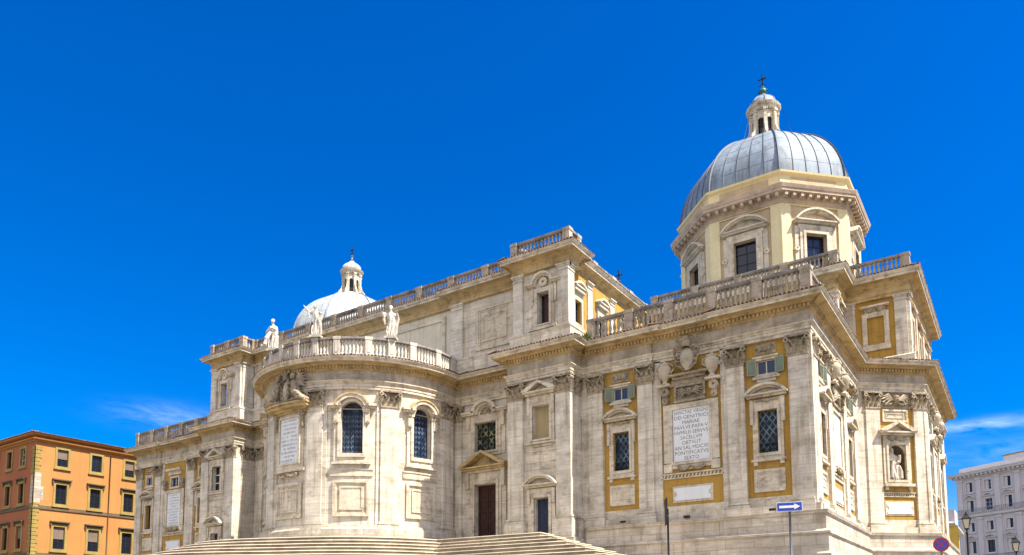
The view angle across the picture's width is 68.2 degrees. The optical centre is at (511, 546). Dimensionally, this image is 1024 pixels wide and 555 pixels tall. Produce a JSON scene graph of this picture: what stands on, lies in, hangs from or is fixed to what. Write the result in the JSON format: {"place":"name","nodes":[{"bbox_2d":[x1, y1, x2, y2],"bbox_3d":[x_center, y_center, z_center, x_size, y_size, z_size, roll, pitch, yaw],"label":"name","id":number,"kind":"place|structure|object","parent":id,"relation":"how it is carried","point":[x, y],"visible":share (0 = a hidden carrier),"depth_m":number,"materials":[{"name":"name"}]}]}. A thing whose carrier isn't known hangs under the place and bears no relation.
{"place":"outdoors","nodes":[
{"label":"outdoors","id":0,"kind":"place"},
{"bbox_2d":[0,0,1023,554],"label":"sky","id":1,"kind":"structure","parent":0,"point":[179,179],"materials":[{"name":"blue"}]},
{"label":"road","id":2,"kind":"structure","parent":0,"visible":0},
{"bbox_2d":[664,497,669,554],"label":"edge on sign","id":3,"kind":"object","parent":2,"relation":"on","point":[666,509],"visible":1,"depth_m":23.78,"materials":[{"name":"metal"}]},
{"bbox_2d":[777,501,802,554],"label":"arrow sign","id":4,"kind":"object","parent":2,"relation":"on","point":[789,507],"visible":1,"depth_m":21.82,"materials":[{"name":"blue metal"}]},
{"bbox_3d":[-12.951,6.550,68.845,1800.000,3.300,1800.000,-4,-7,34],"label":"ground","id":5,"kind":"structure","parent":0,"visible":0},
{"bbox_2d":[0,430,136,554],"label":"orange building","id":6,"kind":"structure","parent":5,"relation":"on","point":[61,495],"depth_m":103.78,"materials":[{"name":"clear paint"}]},
{"bbox_2d":[0,522,9,553],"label":"window","id":7,"kind":"structure","parent":6,"relation":"in","point":[7,524],"depth_m":103.58,"materials":[{"name":"yellow glass"}]},
{"bbox_2d":[1,480,12,509],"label":"window","id":8,"kind":"structure","parent":6,"relation":"in","point":[8,483],"depth_m":104.11,"materials":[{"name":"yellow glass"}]},
{"bbox_2d":[4,449,13,472],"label":"window","id":9,"kind":"structure","parent":6,"relation":"in","point":[10,469],"depth_m":104.52,"materials":[{"name":"yellow glass"}]},
{"bbox_2d":[12,520,23,551],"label":"window","id":10,"kind":"structure","parent":6,"relation":"in","point":[17,523],"depth_m":101.30,"materials":[{"name":"yellow glass"}]},
{"bbox_2d":[15,477,25,506],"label":"window","id":11,"kind":"structure","parent":6,"relation":"in","point":[21,480],"depth_m":101.82,"materials":[{"name":"yellow glass"}]},
{"bbox_2d":[17,445,26,469],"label":"window","id":12,"kind":"structure","parent":6,"relation":"in","point":[24,461],"depth_m":102.36,"materials":[{"name":"yellow glass"}]},
{"bbox_2d":[49,521,70,552],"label":"window","id":13,"kind":"structure","parent":6,"relation":"in","point":[57,534],"depth_m":102.12,"materials":[{"name":"yellow glass"}]},
{"bbox_2d":[51,478,72,508],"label":"window","id":14,"kind":"structure","parent":6,"relation":"in","point":[59,491],"depth_m":102.72,"materials":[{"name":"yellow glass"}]},
{"bbox_2d":[53,447,71,470],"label":"window","id":15,"kind":"structure","parent":6,"relation":"in","point":[61,456],"depth_m":103.15,"materials":[{"name":"yellow glass"}]},
{"bbox_2d":[84,524,103,554],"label":"window","id":16,"kind":"structure","parent":6,"relation":"in","point":[91,536],"depth_m":105.88,"materials":[{"name":"yellow glass"}]},
{"bbox_2d":[86,483,105,511],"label":"window","id":17,"kind":"structure","parent":6,"relation":"in","point":[93,495],"depth_m":106.48,"materials":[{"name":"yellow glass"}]},
{"bbox_2d":[88,453,104,475],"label":"window","id":18,"kind":"structure","parent":6,"relation":"in","point":[95,468],"depth_m":106.95,"materials":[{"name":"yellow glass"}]},
{"bbox_2d":[118,527,133,554],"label":"window","id":19,"kind":"structure","parent":6,"relation":"in","point":[124,538],"depth_m":109.83,"materials":[{"name":"yellow glass"}]},
{"bbox_2d":[120,488,135,515],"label":"window","id":20,"kind":"structure","parent":6,"relation":"in","point":[126,499],"depth_m":110.37,"materials":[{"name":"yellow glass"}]},
{"bbox_2d":[121,458,136,480],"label":"window","id":21,"kind":"structure","parent":6,"relation":"in","point":[127,474],"depth_m":110.75,"materials":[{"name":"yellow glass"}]},
{"bbox_2d":[151,532,624,554],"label":"staircase","id":22,"kind":"structure","parent":5,"relation":"on","point":[537,543],"depth_m":55.43,"materials":[{"name":"stone"}]},
{"bbox_2d":[124,74,959,554],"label":"basilica","id":23,"kind":"structure","parent":5,"relation":"on","point":[752,376],"depth_m":60.78,"materials":[{"name":"stone"}]},
{"bbox_2d":[138,490,153,536],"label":"window","id":24,"kind":"structure","parent":23,"relation":"in","point":[146,495],"depth_m":90.59,"materials":[{"name":"stone"}]},
{"bbox_2d":[145,475,153,489],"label":"window","id":25,"kind":"structure","parent":23,"relation":"in","point":[150,486],"depth_m":90.94,"materials":[{"name":"stone"}]},
{"bbox_2d":[165,467,182,488],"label":"window","id":26,"kind":"structure","parent":23,"relation":"in","point":[174,483],"depth_m":87.96,"materials":[{"name":"stone"}]},
{"bbox_2d":[190,481,200,530],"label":"window","id":27,"kind":"structure","parent":23,"relation":"in","point":[196,486],"depth_m":84.89,"materials":[{"name":"stone"}]},
{"bbox_2d":[197,465,200,480],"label":"window","id":28,"kind":"structure","parent":23,"relation":"in","point":[199,477],"depth_m":85.26,"materials":[{"name":"stone"}]},
{"bbox_2d":[202,516,222,540],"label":"door","id":29,"kind":"structure","parent":23,"relation":"in","point":[210,521],"depth_m":79.84,"materials":[{"name":"stone"}]},
{"bbox_2d":[205,448,224,500],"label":"window","id":30,"kind":"structure","parent":23,"relation":"in","point":[217,457],"depth_m":80.57,"materials":[{"name":"stone"}]},
{"bbox_2d":[213,368,234,411],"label":"window","id":31,"kind":"structure","parent":23,"relation":"in","point":[223,373],"depth_m":82.39,"materials":[{"name":"stone"}]},
{"bbox_2d":[259,413,267,480],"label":"window","id":32,"kind":"structure","parent":23,"relation":"in","point":[263,425],"depth_m":64.91,"materials":[{"name":"stone"}]},
{"bbox_2d":[260,319,278,352],"bbox_3d":[-20.459,-17.965,64.165,1.489,2.878,1.129,-2,-6,14],"label":"statue","id":33,"kind":"object","parent":23,"relation":"on","point":[273,334],"visible":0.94,"depth_m":63.87,"materials":[{"name":"stone"}]},
{"bbox_2d":[303,302,322,338],"bbox_3d":[-16.122,-18.321,61.295,1.729,3.011,0.924,-1,-6,9],"label":"statue","id":34,"kind":"object","parent":23,"relation":"on","point":[316,329],"visible":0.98,"depth_m":60.92,"materials":[{"name":"stone"}]},
{"bbox_2d":[327,392,376,464],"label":"window","id":35,"kind":"structure","parent":23,"relation":"in","point":[355,407],"depth_m":60.17,"materials":[{"name":"stone"}]},
{"bbox_2d":[382,305,399,339],"bbox_3d":[-9.835,-18.252,61.553,1.430,2.877,0.874,-1,-5,6],"label":"statue","id":36,"kind":"object","parent":23,"relation":"on","point":[393,324],"visible":1,"depth_m":61.30,"materials":[{"name":"stone"}]},
{"bbox_2d":[402,399,442,471],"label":"window","id":37,"kind":"structure","parent":23,"relation":"in","point":[418,412],"depth_m":62.49,"materials":[{"name":"stone"}]},
{"bbox_2d":[457,450,507,536],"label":"door","id":38,"kind":"structure","parent":23,"relation":"in","point":[478,469],"depth_m":63.60,"materials":[{"name":"stone"}]},
{"bbox_2d":[460,398,507,458],"bbox_3d":[-2.207,-10.087,63.935,4.860,4.816,0.910,-4,-7,34],"label":"window","id":39,"kind":"structure","parent":23,"relation":"in","point":[491,439],"depth_m":64.08,"materials":[{"name":"stone"}]},
{"bbox_2d":[521,379,555,452],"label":"window","id":40,"kind":"structure","parent":23,"relation":"in","point":[536,394],"depth_m":57.98,"materials":[{"name":"stone"}]},
{"bbox_2d":[522,473,556,533],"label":"door","id":41,"kind":"structure","parent":23,"relation":"in","point":[546,507],"depth_m":57.36,"materials":[{"name":"stone"}]},
{"bbox_2d":[524,270,559,332],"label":"window","id":42,"kind":"structure","parent":23,"relation":"in","point":[548,313],"depth_m":59.83,"materials":[{"name":"stone"}]},
{"bbox_2d":[574,280,587,332],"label":"window","id":43,"kind":"structure","parent":23,"relation":"in","point":[580,289],"depth_m":60.71,"materials":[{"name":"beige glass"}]},
{"bbox_2d":[582,332,591,340],"bbox_3d":[5.567,-15.909,57.759,0.819,0.939,0.979,1,-6,-16],"label":"weed tuft","id":44,"kind":"object","parent":23,"relation":"on","point":[586,336],"visible":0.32,"depth_m":57.54,"materials":[{"name":"green plant"}]},
{"bbox_2d":[595,298,610,335],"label":"window","id":45,"kind":"structure","parent":23,"relation":"in","point":[603,307],"depth_m":63.74,"materials":[{"name":"beige stone"}]},
{"bbox_2d":[601,407,637,482],"bbox_3d":[8.021,-7.516,55.698,2.800,5.420,0.910,-4,-7,34],"label":"window","id":46,"kind":"structure","parent":23,"relation":"in","point":[625,460],"depth_m":55.85,"materials":[{"name":"stone"}]},
{"bbox_2d":[605,382,634,407],"bbox_3d":[8.061,-11.248,56.112,2.396,1.730,0.533,-4,-7,34],"label":"window","id":47,"kind":"structure","parent":23,"relation":"in","point":[622,396],"depth_m":56.21,"materials":[{"name":"stone"}]},
{"bbox_2d":[680,242,705,294],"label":"window","id":48,"kind":"structure","parent":23,"relation":"in","point":[694,254],"depth_m":75.95,"materials":[{"name":"stone"}]},
{"bbox_2d":[719,214,769,284],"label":"window","id":49,"kind":"structure","parent":23,"relation":"in","point":[754,255],"depth_m":71.10,"materials":[{"name":"stone"}]},
{"bbox_2d":[747,353,783,382],"bbox_3d":[16.846,-11.844,50.193,2.396,1.730,0.533,-4,-7,34],"label":"window","id":50,"kind":"structure","parent":23,"relation":"in","point":[767,370],"depth_m":50.27,"materials":[{"name":"wood"}]},
{"bbox_2d":[743,381,788,465],"bbox_3d":[16.806,-8.111,49.778,2.800,5.420,0.910,-4,-7,34],"label":"window","id":51,"kind":"structure","parent":23,"relation":"in","point":[772,448],"depth_m":49.92,"materials":[{"name":"stone"}]},
{"bbox_2d":[792,207,840,266],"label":"window","id":52,"kind":"structure","parent":23,"relation":"in","point":[813,220],"depth_m":69.71,"materials":[{"name":"stone"}]},
{"bbox_2d":[818,356,826,386],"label":"window","id":53,"kind":"structure","parent":23,"relation":"in","point":[823,378],"depth_m":51.51,"materials":[{"name":"stone"}]},
{"bbox_2d":[819,386,833,469],"bbox_3d":[20.883,-8.038,50.704,0.910,5.420,2.800,-4,-7,34],"label":"window","id":54,"kind":"structure","parent":23,"relation":"in","point":[825,393],"depth_m":51.00,"materials":[{"name":"stone"}]},
{"bbox_2d":[839,299,846,314],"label":"window","id":55,"kind":"structure","parent":23,"relation":"in","point":[842,306],"depth_m":64.09,"materials":[{"name":"stone"}]},
{"bbox_2d":[846,391,852,416],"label":"window","id":56,"kind":"structure","parent":23,"relation":"in","point":[849,404],"depth_m":59.35,"materials":[{"name":"stone"}]},
{"bbox_2d":[847,417,858,488],"bbox_3d":[26.154,-7.320,58.455,0.910,5.420,2.800,-4,-7,34],"label":"window","id":57,"kind":"structure","parent":23,"relation":"in","point":[852,424],"depth_m":58.78,"materials":[{"name":"stone"}]},
{"bbox_2d":[850,225,864,277],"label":"window","id":58,"kind":"structure","parent":23,"relation":"in","point":[857,242],"depth_m":72.44,"materials":[{"name":"stone"}]},
{"bbox_2d":[859,301,890,351],"bbox_3d":[30.940,-18.632,64.375,2.300,3.970,0.600,-4,-7,34],"label":"window","id":59,"kind":"structure","parent":23,"relation":"in","point":[878,326],"depth_m":64.44,"materials":[{"name":"stone"}]},
{"bbox_2d":[889,447,903,479],"bbox_3d":[31.191,-6.807,61.778,1.000,2.753,1.063,3,-6,-33],"label":"statue","id":60,"kind":"object","parent":23,"relation":"on","point":[896,469],"visible":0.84,"depth_m":61.55,"materials":[{"name":"stone"}]},
{"bbox_2d":[911,304,918,356],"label":"window","id":61,"kind":"structure","parent":23,"relation":"in","point":[913,309],"depth_m":65.29,"materials":[{"name":"stone"}]},
{"bbox_2d":[917,323,923,358],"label":"window","id":62,"kind":"structure","parent":23,"relation":"in","point":[920,329],"depth_m":68.95,"materials":[{"name":"stone"}]},
{"bbox_2d":[924,341,929,358],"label":"window","id":63,"kind":"structure","parent":23,"relation":"in","point":[927,347],"depth_m":73.48,"materials":[{"name":"stone"}]},
{"bbox_2d":[928,413,931,432],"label":"window","id":64,"kind":"structure","parent":23,"relation":"in","point":[929,419],"depth_m":64.90,"materials":[{"name":"stone"}]},
{"bbox_2d":[929,434,937,499],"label":"window","id":65,"kind":"structure","parent":23,"relation":"in","point":[932,437],"depth_m":64.43,"materials":[{"name":"stone"}]},
{"bbox_2d":[940,454,946,511],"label":"window","id":66,"kind":"structure","parent":23,"relation":"in","point":[943,461],"depth_m":72.19,"materials":[{"name":"stone"}]},
{"bbox_2d":[933,537,948,554],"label":"no stopping sign","id":67,"kind":"object","parent":5,"relation":"on","point":[941,544],"visible":1,"depth_m":33.62,"materials":[{"name":"blue metal"}]},
{"bbox_2d":[948,509,963,554],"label":"yellow house","id":68,"kind":"structure","parent":5,"relation":"on","point":[955,532],"depth_m":114.94,"materials":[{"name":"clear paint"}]},
{"bbox_2d":[961,512,970,554],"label":"street lamp","id":69,"kind":"object","parent":5,"relation":"on","point":[966,518],"visible":1,"depth_m":46.56,"materials":[{"name":"metal"}]},
{"bbox_2d":[946,450,1023,554],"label":"grey palazzo","id":70,"kind":"structure","parent":5,"relation":"on","point":[990,499],"depth_m":153.61,"materials":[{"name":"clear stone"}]},
{"bbox_2d":[964,481,973,494],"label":"window","id":71,"kind":"structure","parent":70,"relation":"in","point":[970,488],"depth_m":158.87,"materials":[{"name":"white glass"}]},
{"bbox_2d":[964,495,974,513],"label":"window","id":72,"kind":"structure","parent":70,"relation":"in","point":[971,504],"depth_m":158.40,"materials":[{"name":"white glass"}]},
{"bbox_2d":[968,521,976,533],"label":"window","id":73,"kind":"structure","parent":70,"relation":"in","point":[972,528],"depth_m":157.90,"materials":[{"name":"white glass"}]},
{"bbox_2d":[968,536,978,554],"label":"window","id":74,"kind":"structure","parent":70,"relation":"in","point":[973,549],"depth_m":157.55,"materials":[{"name":"white glass"}]},
{"bbox_2d":[983,478,992,491],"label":"window","id":75,"kind":"structure","parent":70,"relation":"in","point":[988,483],"depth_m":155.04,"materials":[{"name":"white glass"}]},
{"bbox_2d":[982,492,994,511],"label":"window","id":76,"kind":"structure","parent":70,"relation":"in","point":[990,499],"depth_m":154.70,"materials":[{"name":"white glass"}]},
{"bbox_2d":[985,519,995,531],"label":"window","id":77,"kind":"structure","parent":70,"relation":"in","point":[991,524],"depth_m":154.19,"materials":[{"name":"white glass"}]},
{"bbox_2d":[984,533,996,553],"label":"window","id":78,"kind":"structure","parent":70,"relation":"in","point":[992,543],"depth_m":153.83,"materials":[{"name":"white glass"}]},
{"bbox_2d":[1002,474,1012,488],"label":"window","id":79,"kind":"structure","parent":70,"relation":"in","point":[1008,479],"depth_m":151.17,"materials":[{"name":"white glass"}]},
{"bbox_2d":[1001,489,1014,508],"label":"window","id":80,"kind":"structure","parent":70,"relation":"in","point":[1009,498],"depth_m":150.82,"materials":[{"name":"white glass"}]},
{"bbox_2d":[1005,516,1015,529],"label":"window","id":81,"kind":"structure","parent":70,"relation":"in","point":[1010,522],"depth_m":150.41,"materials":[{"name":"white glass"}]},
{"bbox_2d":[1004,531,1016,552],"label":"window","id":82,"kind":"structure","parent":70,"relation":"in","point":[1010,536],"depth_m":150.25,"materials":[{"name":"white glass"}]},
{"bbox_2d":[1011,536,1019,554],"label":"street lamp","id":83,"kind":"object","parent":5,"relation":"on","point":[1015,542],"visible":1,"depth_m":51.39,"materials":[{"name":"glass"}]}
]}

